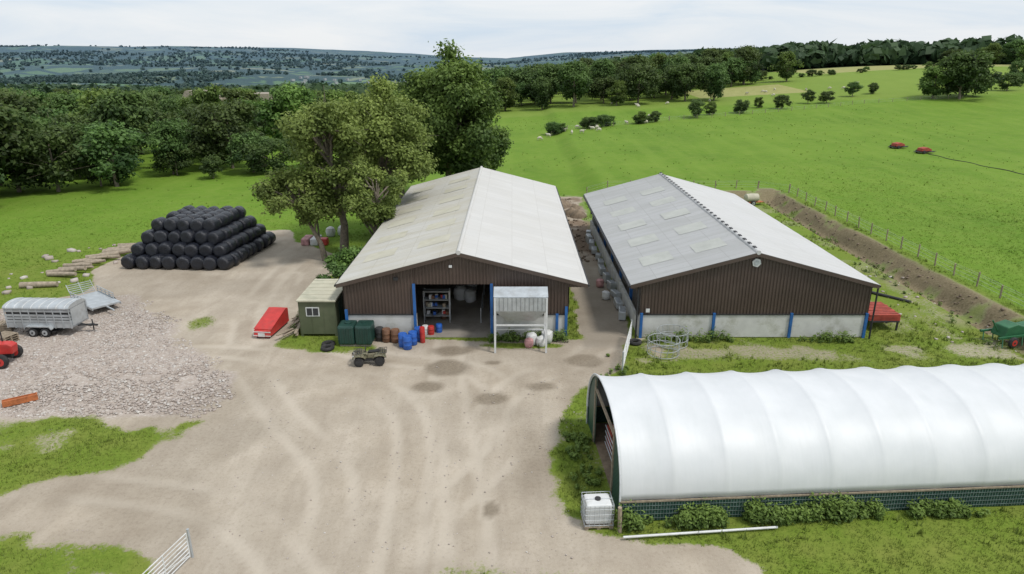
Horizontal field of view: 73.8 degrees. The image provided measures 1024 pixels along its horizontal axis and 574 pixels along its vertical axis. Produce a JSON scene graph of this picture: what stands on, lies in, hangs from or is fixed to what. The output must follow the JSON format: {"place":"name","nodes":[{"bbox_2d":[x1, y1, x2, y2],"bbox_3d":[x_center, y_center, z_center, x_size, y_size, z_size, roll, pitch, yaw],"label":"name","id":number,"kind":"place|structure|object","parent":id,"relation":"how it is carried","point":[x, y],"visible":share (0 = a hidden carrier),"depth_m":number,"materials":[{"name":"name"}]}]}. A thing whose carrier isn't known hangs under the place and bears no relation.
{"place":"outdoors","nodes":[
{"label":"outdoors","id":0,"kind":"place"},
{"bbox_2d":[0,199,370,306],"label":"pasture grass","id":1,"kind":"structure","parent":0,"point":[57,266],"depth_m":69.49,"materials":[{"name":"plant"}]},
{"bbox_2d":[0,46,1023,573],"bbox_3d":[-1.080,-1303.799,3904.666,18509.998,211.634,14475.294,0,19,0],"label":"ground","id":2,"kind":"structure","parent":0,"point":[138,512],"depth_m":42.19,"materials":[{"name":"plant"}]},
{"bbox_2d":[0,320,14,331],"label":"wooden pallets","id":3,"kind":"object","parent":2,"relation":"on","point":[3,325],"visible":0.55,"depth_m":46.62,"materials":[{"name":"brown wood"}]},
{"bbox_2d":[0,331,19,340],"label":"wooden pallets","id":4,"kind":"object","parent":2,"relation":"on","point":[9,336],"visible":0.73,"depth_m":45.00,"materials":[{"name":"brown wood"}]},
{"bbox_2d":[0,332,22,368],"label":"tractor","id":5,"kind":"object","parent":2,"relation":"on","point":[10,349],"visible":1,"depth_m":41.57,"materials":[{"name":"red metal"}]},
{"bbox_2d":[1,392,37,407],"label":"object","id":6,"kind":"object","parent":2,"relation":"on","point":[19,399],"visible":1,"depth_m":37.08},
{"bbox_2d":[0,103,48,176],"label":"oak tree","id":7,"kind":"object","parent":2,"relation":"on","point":[10,139],"visible":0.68,"depth_m":88.51,"materials":[{"name":"green plant"}]},
{"bbox_2d":[19,281,58,287],"bbox_3d":[-38.600,-0.197,55.656,2.816,0.503,0.503,-2,19,-6],"label":"felled log","id":8,"kind":"object","parent":2,"relation":"on","point":[39,284],"visible":1,"depth_m":55.47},
{"bbox_2d":[0,124,94,191],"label":"oak tree","id":9,"kind":"object","parent":2,"relation":"on","point":[54,137],"visible":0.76,"depth_m":91.65,"materials":[{"name":"green plant"}]},
{"bbox_2d":[2,297,97,336],"bbox_3d":[-31.130,1.969,46.495,5.660,2.305,2.240,1,19,2],"label":"livestock trailer","id":10,"kind":"object","parent":2,"relation":"on","point":[45,317],"visible":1,"depth_m":45.72,"materials":[{"name":"metal"}]},
{"bbox_2d":[2,244,117,294],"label":"field boulders","id":11,"kind":"object","parent":2,"relation":"on","point":[51,258],"visible":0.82,"depth_m":58.70,"materials":[{"name":"stone"}]},
{"bbox_2d":[45,268,76,272],"bbox_3d":[-38.864,-1.376,58.835,2.649,0.675,0.394,1,19,3],"label":"felled log","id":12,"kind":"object","parent":2,"relation":"on","point":[65,270],"visible":0.8,"depth_m":58.65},
{"bbox_2d":[46,272,76,276],"bbox_3d":[-38.442,-1.090,58.257,2.650,0.528,0.414,3,19,8],"label":"felled log","id":13,"kind":"object","parent":2,"relation":"on","point":[50,274],"visible":1,"depth_m":58.08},
{"bbox_2d":[62,263,91,266],"bbox_3d":[-38.628,-1.923,60.650,2.641,0.533,0.385,2,19,6],"label":"felled log","id":14,"kind":"object","parent":2,"relation":"on","point":[75,264],"visible":0.74,"depth_m":60.49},
{"bbox_2d":[66,280,120,310],"bbox_3d":[-31.169,0.870,51.104,5.868,1.415,2.460,14,23,36],"label":"flatbed trailer","id":15,"kind":"object","parent":2,"relation":"on","point":[97,299],"visible":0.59,"depth_m":51.39,"materials":[{"name":"metal"}]},
{"bbox_2d":[66,119,146,186],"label":"oak tree","id":16,"kind":"object","parent":2,"relation":"on","point":[99,136],"visible":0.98,"depth_m":93.76,"materials":[{"name":"green plant"}]},
{"bbox_2d":[0,296,235,418],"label":"rubble stones","id":17,"kind":"object","parent":2,"relation":"on","point":[150,386],"visible":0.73,"depth_m":40.73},
{"bbox_2d":[142,528,193,573],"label":"field gate","id":18,"kind":"structure","parent":2,"relation":"on","point":[188,540],"depth_m":24.92,"materials":[{"name":"metal"}]},
{"bbox_2d":[149,146,193,174],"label":"oak tree","id":19,"kind":"object","parent":2,"relation":"on","point":[179,165],"visible":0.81,"depth_m":106.39,"materials":[{"name":"green plant"}]},
{"bbox_2d":[0,80,363,191],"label":"woodland","id":20,"kind":"object","parent":2,"relation":"on","point":[167,119],"visible":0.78,"depth_m":114.80,"materials":[{"name":"green plant"}]},
{"bbox_2d":[121,205,275,270],"bbox_3d":[-29.190,-4.942,64.060,10.382,4.311,9.916,1,19,3],"label":"silage bale stack","id":21,"kind":"object","parent":2,"relation":"on","point":[197,238],"visible":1,"depth_m":60.91,"materials":[{"name":"black"}]},
{"bbox_2d":[198,154,223,177],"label":"oak tree","id":22,"kind":"object","parent":2,"relation":"on","point":[210,163],"visible":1,"depth_m":103.77,"materials":[{"name":"green plant"}]},
{"bbox_2d":[194,129,232,167],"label":"birch tree","id":23,"kind":"object","parent":2,"relation":"on","point":[221,153],"visible":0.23,"depth_m":112.52,"materials":[{"name":"green plant"}]},
{"bbox_2d":[224,130,273,171],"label":"oak tree","id":24,"kind":"object","parent":2,"relation":"on","point":[251,138],"visible":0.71,"depth_m":107.75,"materials":[{"name":"green plant"}]},
{"bbox_2d":[182,90,318,101],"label":"distant farmstead","id":25,"kind":"structure","parent":2,"relation":"on","point":[262,94],"depth_m":247.32,"materials":[{"name":"stone"}]},
{"bbox_2d":[238,137,297,172],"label":"oak tree","id":26,"kind":"object","parent":2,"relation":"on","point":[253,157],"visible":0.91,"depth_m":106.85,"materials":[{"name":"green plant"}]},
{"bbox_2d":[253,307,288,337],"bbox_3d":[-16.541,2.394,46.832,1.251,1.284,3.073,2,19,7],"label":"trailer","id":27,"kind":"object","parent":2,"relation":"on","point":[272,322],"visible":1,"depth_m":46.54,"materials":[{"name":"paint"}]},
{"bbox_2d":[276,312,299,335],"bbox_3d":[-14.891,2.435,47.711,1.624,0.514,5.601,0,19,0],"label":"scrap timber","id":28,"kind":"object","parent":2,"relation":"on","point":[296,330],"visible":0.39,"depth_m":46.32,"materials":[{"name":"brown wood"}]},
{"bbox_2d":[248,165,341,260],"bbox_3d":[-19.354,-6.442,61.801,7.491,9.266,8.074,14,23,35],"label":"ash tree","id":29,"kind":"object","parent":2,"relation":"on","point":[277,195],"visible":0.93,"depth_m":60.10,"materials":[{"name":"green plant"}]},
{"bbox_2d":[40,356,584,573],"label":"yard pebbles","id":30,"kind":"object","parent":2,"relation":"on","point":[399,466],"visible":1,"depth_m":31.63,"materials":[{"name":"stone"}]},
{"bbox_2d":[301,235,328,245],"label":"fertiliser bags","id":31,"kind":"object","parent":2,"relation":"on","point":[307,240],"visible":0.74,"depth_m":67.81,"materials":[{"name":"white paint"}]},
{"bbox_2d":[296,279,344,335],"bbox_3d":[-13.000,1.424,47.730,2.600,2.740,4.650,0,19,0],"label":"site cabin","id":32,"kind":"object","parent":2,"relation":"on","point":[320,305],"visible":0.86,"depth_m":45.84,"materials":[{"name":"metal"}]},
{"bbox_2d":[272,86,379,249],"bbox_3d":[-16.773,-10.523,63.373,8.857,15.956,11.830,0,19,0],"label":"ash tree","id":33,"kind":"object","parent":2,"relation":"on","point":[336,125],"visible":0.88,"depth_m":60.26,"materials":[{"name":"green plant"}]},
{"bbox_2d":[326,226,335,236],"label":"bulk bag","id":34,"kind":"object","parent":2,"relation":"on","point":[330,231],"visible":1,"depth_m":71.11,"materials":[{"name":"white fabric"}]},
{"bbox_2d":[316,261,347,278],"bbox_3d":[-13.756,-0.191,52.189,3.758,3.526,3.238,-15,24,-37],"label":"elder bush","id":35,"kind":"object","parent":2,"relation":"on","point":[336,271],"visible":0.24,"depth_m":51.55,"materials":[{"name":"green plant"}]},
{"bbox_2d":[324,244,363,266],"bbox_3d":[-13.033,-1.697,55.429,4.478,4.291,3.366,-10,21,-28],"label":"elder bush","id":36,"kind":"object","parent":2,"relation":"on","point":[345,256],"visible":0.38,"depth_m":54.01,"materials":[{"name":"green plant"}]},
{"bbox_2d":[290,76,405,83],"bbox_3d":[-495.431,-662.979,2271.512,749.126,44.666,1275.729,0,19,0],"label":"distant village","id":37,"kind":"object","parent":2,"relation":"on","point":[305,80],"visible":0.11,"depth_m":2753.92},
{"bbox_2d":[337,320,374,345],"bbox_3d":[-10.200,2.985,44.728,2.200,1.520,1.340,0,19,0],"label":"oil tank","id":38,"kind":"object","parent":2,"relation":"on","point":[356,333],"visible":1,"depth_m":44.18,"materials":[{"name":"green plastic"}]},
{"bbox_2d":[352,345,386,366],"bbox_3d":[-8.735,4.167,41.879,2.109,1.118,1.180,-3,19,-8],"label":"quad bike","id":39,"kind":"object","parent":2,"relation":"on","point":[376,355],"visible":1,"depth_m":41.59,"materials":[{"name":"green metal"}]},
{"bbox_2d":[338,159,408,234],"bbox_3d":[-12.292,-6.568,61.425,6.064,9.808,7.054,0,19,0],"label":"ash tree","id":40,"kind":"object","parent":2,"relation":"on","point":[374,215],"visible":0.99,"depth_m":60.02,"materials":[{"name":"green plant"}]},
{"bbox_2d":[375,326,382,341],"bbox_3d":[-8.800,3.106,45.319,0.609,0.890,0.609,0,19,0],"label":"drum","id":41,"kind":"object","parent":2,"relation":"on","point":[378,333],"visible":0.88,"depth_m":45.09,"materials":[{"name":"plastic"}]},
{"bbox_2d":[322,72,439,201],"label":"ash tree","id":42,"kind":"object","parent":2,"relation":"on","point":[382,112],"visible":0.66,"depth_m":65.05,"materials":[{"name":"green plant"}]},
{"bbox_2d":[0,44,766,88],"bbox_3d":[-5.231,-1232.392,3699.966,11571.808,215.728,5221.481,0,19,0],"label":"distant hills","id":43,"kind":"structure","parent":2,"relation":"on","point":[127,77],"depth_m":3779.75,"materials":[{"name":"plant"}]},
{"bbox_2d":[382,327,390,342],"bbox_3d":[-8.300,3.171,45.129,0.609,0.890,0.609,0,19,0],"label":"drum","id":44,"kind":"object","parent":2,"relation":"on","point":[386,334],"visible":1,"depth_m":44.91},
{"bbox_2d":[391,328,399,342],"bbox_3d":[-7.700,3.203,45.035,0.609,0.890,0.609,0,19,0],"label":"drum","id":45,"kind":"object","parent":2,"relation":"on","point":[394,334],"visible":0.77,"depth_m":44.81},
{"bbox_2d":[365,78,446,197],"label":"sycamore tree","id":46,"kind":"object","parent":2,"relation":"on","point":[403,191],"visible":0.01,"depth_m":82.90,"materials":[{"name":"green plant"}]},
{"bbox_2d":[403,334,411,349],"bbox_3d":[-6.750,3.557,43.993,0.609,0.890,0.609,0,19,0],"label":"plastic barrel","id":47,"kind":"object","parent":2,"relation":"on","point":[407,341],"visible":1,"depth_m":43.78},
{"bbox_2d":[408,330,416,345],"bbox_3d":[-6.500,3.332,44.656,0.609,0.890,0.609,0,19,0],"label":"plastic barrel","id":48,"kind":"object","parent":2,"relation":"on","point":[413,333],"visible":0.71,"depth_m":44.45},
{"bbox_2d":[395,38,506,176],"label":"sycamore tree","id":49,"kind":"object","parent":2,"relation":"on","point":[448,93],"visible":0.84,"depth_m":81.96,"materials":[{"name":"green plant"}]},
{"bbox_2d":[334,166,589,337],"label":"cattle barn","id":50,"kind":"structure","parent":2,"relation":"on","point":[490,229],"depth_m":48.60,"materials":[{"name":"metal"}]},
{"bbox_2d":[423,288,450,322],"bbox_3d":[-5.300,1.305,48.297,1.860,2.400,0.660,0,19,0],"label":"storage rack","id":51,"kind":"object","parent":50,"relation":"on","point":[444,312],"visible":1,"depth_m":48.15,"materials":[{"name":"metal"}]},
{"bbox_2d":[453,285,466,300],"bbox_3d":[-3.987,0.401,52.962,1.128,1.183,1.102,0,19,0],"label":"bulk bag","id":52,"kind":"object","parent":50,"relation":"on","point":[458,291],"visible":0.88,"depth_m":52.56,"materials":[{"name":"fabric"}]},
{"bbox_2d":[464,288,475,302],"bbox_3d":[-3.218,0.615,52.506,0.974,1.072,0.990,0,19,0],"label":"bulk bag","id":53,"kind":"object","parent":50,"relation":"on","point":[469,295],"visible":1,"depth_m":52.16,"materials":[{"name":"fabric"}]},
{"bbox_2d":[430,113,513,174],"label":"sycamore tree","id":54,"kind":"object","parent":2,"relation":"on","point":[494,164],"visible":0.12,"depth_m":91.72,"materials":[{"name":"green plant"}]},
{"bbox_2d":[0,34,1022,100],"bbox_3d":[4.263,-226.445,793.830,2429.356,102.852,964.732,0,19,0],"label":"distant woodland","id":55,"kind":"object","parent":2,"relation":"on","point":[817,54],"visible":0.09,"depth_m":336.89,"materials":[{"name":"green plant"}]},
{"bbox_2d":[0,304,1023,573],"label":"grass tufts","id":56,"kind":"object","parent":2,"relation":"on","point":[110,440],"visible":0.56,"depth_m":31.00,"materials":[{"name":"plant"}]},
{"bbox_2d":[3,104,1023,242],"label":"field tussocks","id":57,"kind":"object","parent":2,"relation":"on","point":[739,171],"visible":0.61,"depth_m":114.34,"materials":[{"name":"plant"}]},
{"bbox_2d":[493,287,547,352],"bbox_3d":[0.550,1.925,43.807,3.400,4.120,2.120,0,19,0],"label":"feed hopper","id":58,"kind":"object","parent":2,"relation":"on","point":[520,303],"visible":0.98,"depth_m":42.64,"materials":[{"name":"metal"}]},
{"bbox_2d":[487,327,568,342],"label":"nettles","id":59,"kind":"object","parent":2,"relation":"on","point":[508,338],"visible":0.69,"depth_m":45.15,"materials":[{"name":"green plant"}]},
{"bbox_2d":[536,335,544,346],"bbox_3d":[1.876,3.515,44.498,0.657,0.712,0.635,0,19,0],"label":"feed sack","id":60,"kind":"object","parent":2,"relation":"on","point":[540,340],"visible":0.91,"depth_m":44.27,"materials":[{"name":"white plastic"}]},
{"bbox_2d":[541,329,552,343],"bbox_3d":[2.307,3.244,45.049,0.797,0.893,0.789,11,22,30],"label":"feed sack","id":61,"kind":"object","parent":2,"relation":"on","point":[549,335],"visible":0.65,"depth_m":44.77,"materials":[{"name":"white plastic"}]},
{"bbox_2d":[561,199,586,218],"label":"muck heap","id":62,"kind":"object","parent":2,"relation":"on","point":[573,212],"visible":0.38,"depth_m":80.61,"materials":[{"name":"soil"}]},
{"bbox_2d":[560,197,594,261],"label":"alley debris","id":63,"kind":"object","parent":2,"relation":"on","point":[578,235],"visible":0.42,"depth_m":71.28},
{"bbox_2d":[391,44,765,110],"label":"tree belt","id":64,"kind":"object","parent":2,"relation":"on","point":[623,79],"visible":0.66,"depth_m":222.37,"materials":[{"name":"green plant"}]},
{"bbox_2d":[562,431,602,493],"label":"nettles","id":65,"kind":"object","parent":2,"relation":"on","point":[588,480],"visible":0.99,"depth_m":32.09,"materials":[{"name":"green plant"}]},
{"bbox_2d":[581,491,614,529],"bbox_3d":[3.450,9.014,27.576,1.187,1.160,1.000,-1,19,-3],"label":"ibc tank","id":66,"kind":"object","parent":2,"relation":"on","point":[597,510],"visible":1,"depth_m":27.24,"materials":[{"name":"white plastic"}]},
{"bbox_2d":[585,230,625,319],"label":"stacked troughs","id":67,"kind":"object","parent":2,"relation":"on","point":[615,293],"visible":0.99,"depth_m":56.73,"materials":[{"name":"metal"}]},
{"bbox_2d":[600,353,628,375],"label":"nettles","id":68,"kind":"object","parent":2,"relation":"on","point":[618,366],"visible":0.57,"depth_m":40.72,"materials":[{"name":"green plant"}]},
{"bbox_2d":[618,506,621,533],"bbox_3d":[4.277,9.307,27.042,0.223,1.356,0.178,0,19,0],"label":"timber post","id":69,"kind":"object","parent":2,"relation":"on","point":[619,518],"visible":0.81,"depth_m":26.91,"materials":[{"name":"brown wood"}]},
{"bbox_2d":[621,320,632,369],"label":"field gate","id":70,"kind":"structure","parent":2,"relation":"on","point":[627,343],"depth_m":42.57,"materials":[{"name":"metal"}]},
{"bbox_2d":[647,333,680,358],"bbox_3d":[9.600,3.725,43.206,2.044,0.938,2.044,0,19,0],"label":"ring feeder","id":71,"kind":"object","parent":2,"relation":"on","point":[665,340],"visible":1,"depth_m":42.93,"materials":[{"name":"metal"}]},
{"bbox_2d":[656,324,688,348],"bbox_3d":[10.500,3.242,44.626,2.044,0.938,2.044,0,19,0],"label":"ring feeder","id":72,"kind":"object","parent":2,"relation":"on","point":[683,335],"visible":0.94,"depth_m":44.38,"materials":[{"name":"metal"}]},
{"bbox_2d":[687,99,705,117],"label":"hawthorn tree","id":73,"kind":"object","parent":2,"relation":"on","point":[694,107],"visible":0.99,"depth_m":175.78,"materials":[{"name":"green plant"}]},
{"bbox_2d":[623,526,777,538],"bbox_3d":[7.475,9.688,26.961,6.279,0.097,0.097,-2,19,-5],"label":"plastic pipe","id":74,"kind":"object","parent":2,"relation":"on","point":[700,532],"visible":1,"depth_m":26.92,"materials":[{"name":"white paint"}]},
{"bbox_2d":[702,101,716,114],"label":"hawthorn tree","id":75,"kind":"object","parent":2,"relation":"on","point":[711,105],"visible":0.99,"depth_m":181.85,"materials":[{"name":"green plant"}]},
{"bbox_2d":[583,172,880,338],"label":"cattle barn","id":76,"kind":"structure","parent":2,"relation":"on","point":[695,258],"depth_m":45.78,"materials":[{"name":"metal"}]},
{"bbox_2d":[719,56,747,86],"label":"oak tree","id":77,"kind":"object","parent":2,"relation":"on","point":[734,67],"visible":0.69,"depth_m":251.44,"materials":[{"name":"green plant"}]},
{"bbox_2d":[733,99,750,112],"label":"hawthorn tree","id":78,"kind":"object","parent":2,"relation":"on","point":[740,104],"visible":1,"depth_m":182.91,"materials":[{"name":"green plant"}]},
{"bbox_2d":[729,60,763,84],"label":"oak tree","id":79,"kind":"object","parent":2,"relation":"on","point":[755,76],"visible":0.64,"depth_m":256.95,"materials":[{"name":"green plant"}]},
{"bbox_2d":[645,326,856,342],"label":"nettles","id":80,"kind":"object","parent":2,"relation":"on","point":[830,337],"visible":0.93,"depth_m":45.13,"materials":[{"name":"green plant"}]},
{"bbox_2d":[744,193,762,205],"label":"water bowser","id":81,"kind":"object","parent":2,"relation":"on","point":[752,199],"visible":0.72,"depth_m":85.56,"materials":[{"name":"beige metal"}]},
{"bbox_2d":[551,95,962,135],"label":"post and wire fence","id":82,"kind":"object","parent":2,"relation":"on","point":[761,109],"visible":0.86,"depth_m":182.65,"materials":[{"name":"brown wood"}]},
{"bbox_2d":[753,96,763,107],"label":"hawthorn tree","id":83,"kind":"object","parent":2,"relation":"on","point":[759,100],"visible":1,"depth_m":192.92,"materials":[{"name":"green plant"}]},
{"bbox_2d":[544,62,1004,134],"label":"hedge","id":84,"kind":"object","parent":2,"relation":"on","point":[603,119],"visible":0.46,"depth_m":167.40,"materials":[{"name":"green plant"}]},
{"bbox_2d":[538,190,1023,544],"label":"rough grass","id":85,"kind":"structure","parent":2,"relation":"on","point":[920,531],"depth_m":42.71,"materials":[{"name":"plant"}]},
{"bbox_2d":[773,94,791,107],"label":"hawthorn tree","id":86,"kind":"object","parent":2,"relation":"on","point":[781,99],"visible":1,"depth_m":188.69,"materials":[{"name":"green plant"}]},
{"bbox_2d":[767,49,803,81],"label":"oak tree","id":87,"kind":"object","parent":2,"relation":"on","point":[788,59],"visible":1,"depth_m":256.12,"materials":[{"name":"green plant"}]},
{"bbox_2d":[612,490,990,532],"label":"nettles","id":88,"kind":"object","parent":2,"relation":"on","point":[706,517],"visible":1,"depth_m":27.57,"materials":[{"name":"green plant"}]},
{"bbox_2d":[586,363,1023,520],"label":"polytunnel","id":89,"kind":"structure","parent":2,"relation":"on","point":[897,438],"depth_m":28.39,"materials":[{"name":"plastic"}]},
{"bbox_2d":[586,180,1023,305],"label":"post and wire fence","id":90,"kind":"object","parent":2,"relation":"on","point":[979,273],"visible":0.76,"depth_m":65.56,"materials":[{"name":"brown wood"}]},
{"bbox_2d":[801,89,816,103],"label":"hawthorn tree","id":91,"kind":"object","parent":2,"relation":"on","point":[808,97],"visible":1,"depth_m":196.88,"materials":[{"name":"green plant"}]},
{"bbox_2d":[818,91,835,102],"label":"hawthorn tree","id":92,"kind":"object","parent":2,"relation":"on","point":[825,96],"visible":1,"depth_m":196.20,"materials":[{"name":"green plant"}]},
{"bbox_2d":[844,81,863,96],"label":"hawthorn tree","id":93,"kind":"object","parent":2,"relation":"on","point":[852,85],"visible":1,"depth_m":207.19,"materials":[{"name":"green plant"}]},
{"bbox_2d":[719,155,1023,313],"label":"pasture grass","id":94,"kind":"structure","parent":2,"relation":"on","point":[956,254],"depth_m":72.91,"materials":[{"name":"plant"}]},
{"bbox_2d":[867,82,878,93],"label":"hawthorn tree","id":95,"kind":"object","parent":2,"relation":"on","point":[873,86],"visible":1,"depth_m":210.52,"materials":[{"name":"green plant"}]},
{"bbox_2d":[868,302,900,330],"bbox_3d":[25.599,2.028,48.121,2.194,1.145,2.800,0,19,0],"label":"red farm trailer","id":96,"kind":"object","parent":2,"relation":"on","point":[884,313],"visible":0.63,"depth_m":46.95,"materials":[{"name":"metal"}]},
{"bbox_2d":[872,291,911,302],"bbox_3d":[29.250,0.671,53.574,0.240,0.230,3.905,-15,24,-37],"label":"drainage pipe","id":97,"kind":"object","parent":2,"relation":"on","point":[890,296],"visible":0.66,"depth_m":53.10,"materials":[{"name":"metal"}]},
{"bbox_2d":[767,196,1017,352],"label":"bank clods","id":98,"kind":"object","parent":2,"relation":"on","point":[960,295],"visible":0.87,"depth_m":61.46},
{"bbox_2d":[779,213,1014,348],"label":"nettles","id":99,"kind":"object","parent":2,"relation":"on","point":[904,292],"visible":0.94,"depth_m":57.24,"materials":[{"name":"green plant"}]},
{"bbox_2d":[914,147,934,153],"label":"hose reel machine","id":100,"kind":"object","parent":2,"relation":"on","point":[924,150],"visible":1,"depth_m":121.19,"materials":[{"name":"metal"}]},
{"bbox_2d":[917,63,954,98],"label":"oak tree","id":101,"kind":"object","parent":2,"relation":"on","point":[928,85],"visible":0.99,"depth_m":195.11,"materials":[{"name":"green plant"}]},
{"bbox_2d":[865,266,1016,351],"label":"bank stones","id":102,"kind":"object","parent":2,"relation":"on","point":[912,301],"visible":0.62,"depth_m":53.29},
{"bbox_2d":[945,61,993,96],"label":"oak tree","id":103,"kind":"object","parent":2,"relation":"on","point":[977,88],"visible":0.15,"depth_m":195.44,"materials":[{"name":"green plant"}]},
{"bbox_2d":[932,49,1009,98],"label":"oak tree","id":104,"kind":"object","parent":2,"relation":"on","point":[956,63],"visible":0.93,"depth_m":189.66,"materials":[{"name":"green plant"}]},
{"bbox_2d":[937,38,1023,64],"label":"ridge woodland","id":105,"kind":"object","parent":2,"relation":"on","point":[998,50],"visible":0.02,"depth_m":301.34,"materials":[{"name":"green plant"}]},
{"bbox_2d":[979,320,1023,347],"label":"trailer","id":106,"kind":"object","parent":2,"relation":"on","point":[1013,332],"visible":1,"depth_m":44.31,"materials":[{"name":"paint"}]},
{"bbox_2d":[997,73,1022,90],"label":"hawthorn tree","id":107,"kind":"object","parent":2,"relation":"on","point":[1014,79],"visible":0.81,"depth_m":205.29,"materials":[{"name":"green plant"}]},
{"bbox_2d":[1007,60,1023,73],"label":"oak tree","id":108,"kind":"object","parent":2,"relation":"on","point":[1014,66],"visible":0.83,"depth_m":227.63,"materials":[{"name":"green plant"}]},
{"bbox_2d":[0,0,1023,57],"label":"sky","id":109,"kind":"structure","parent":0,"point":[483,28],"materials":[{"name":"white"}]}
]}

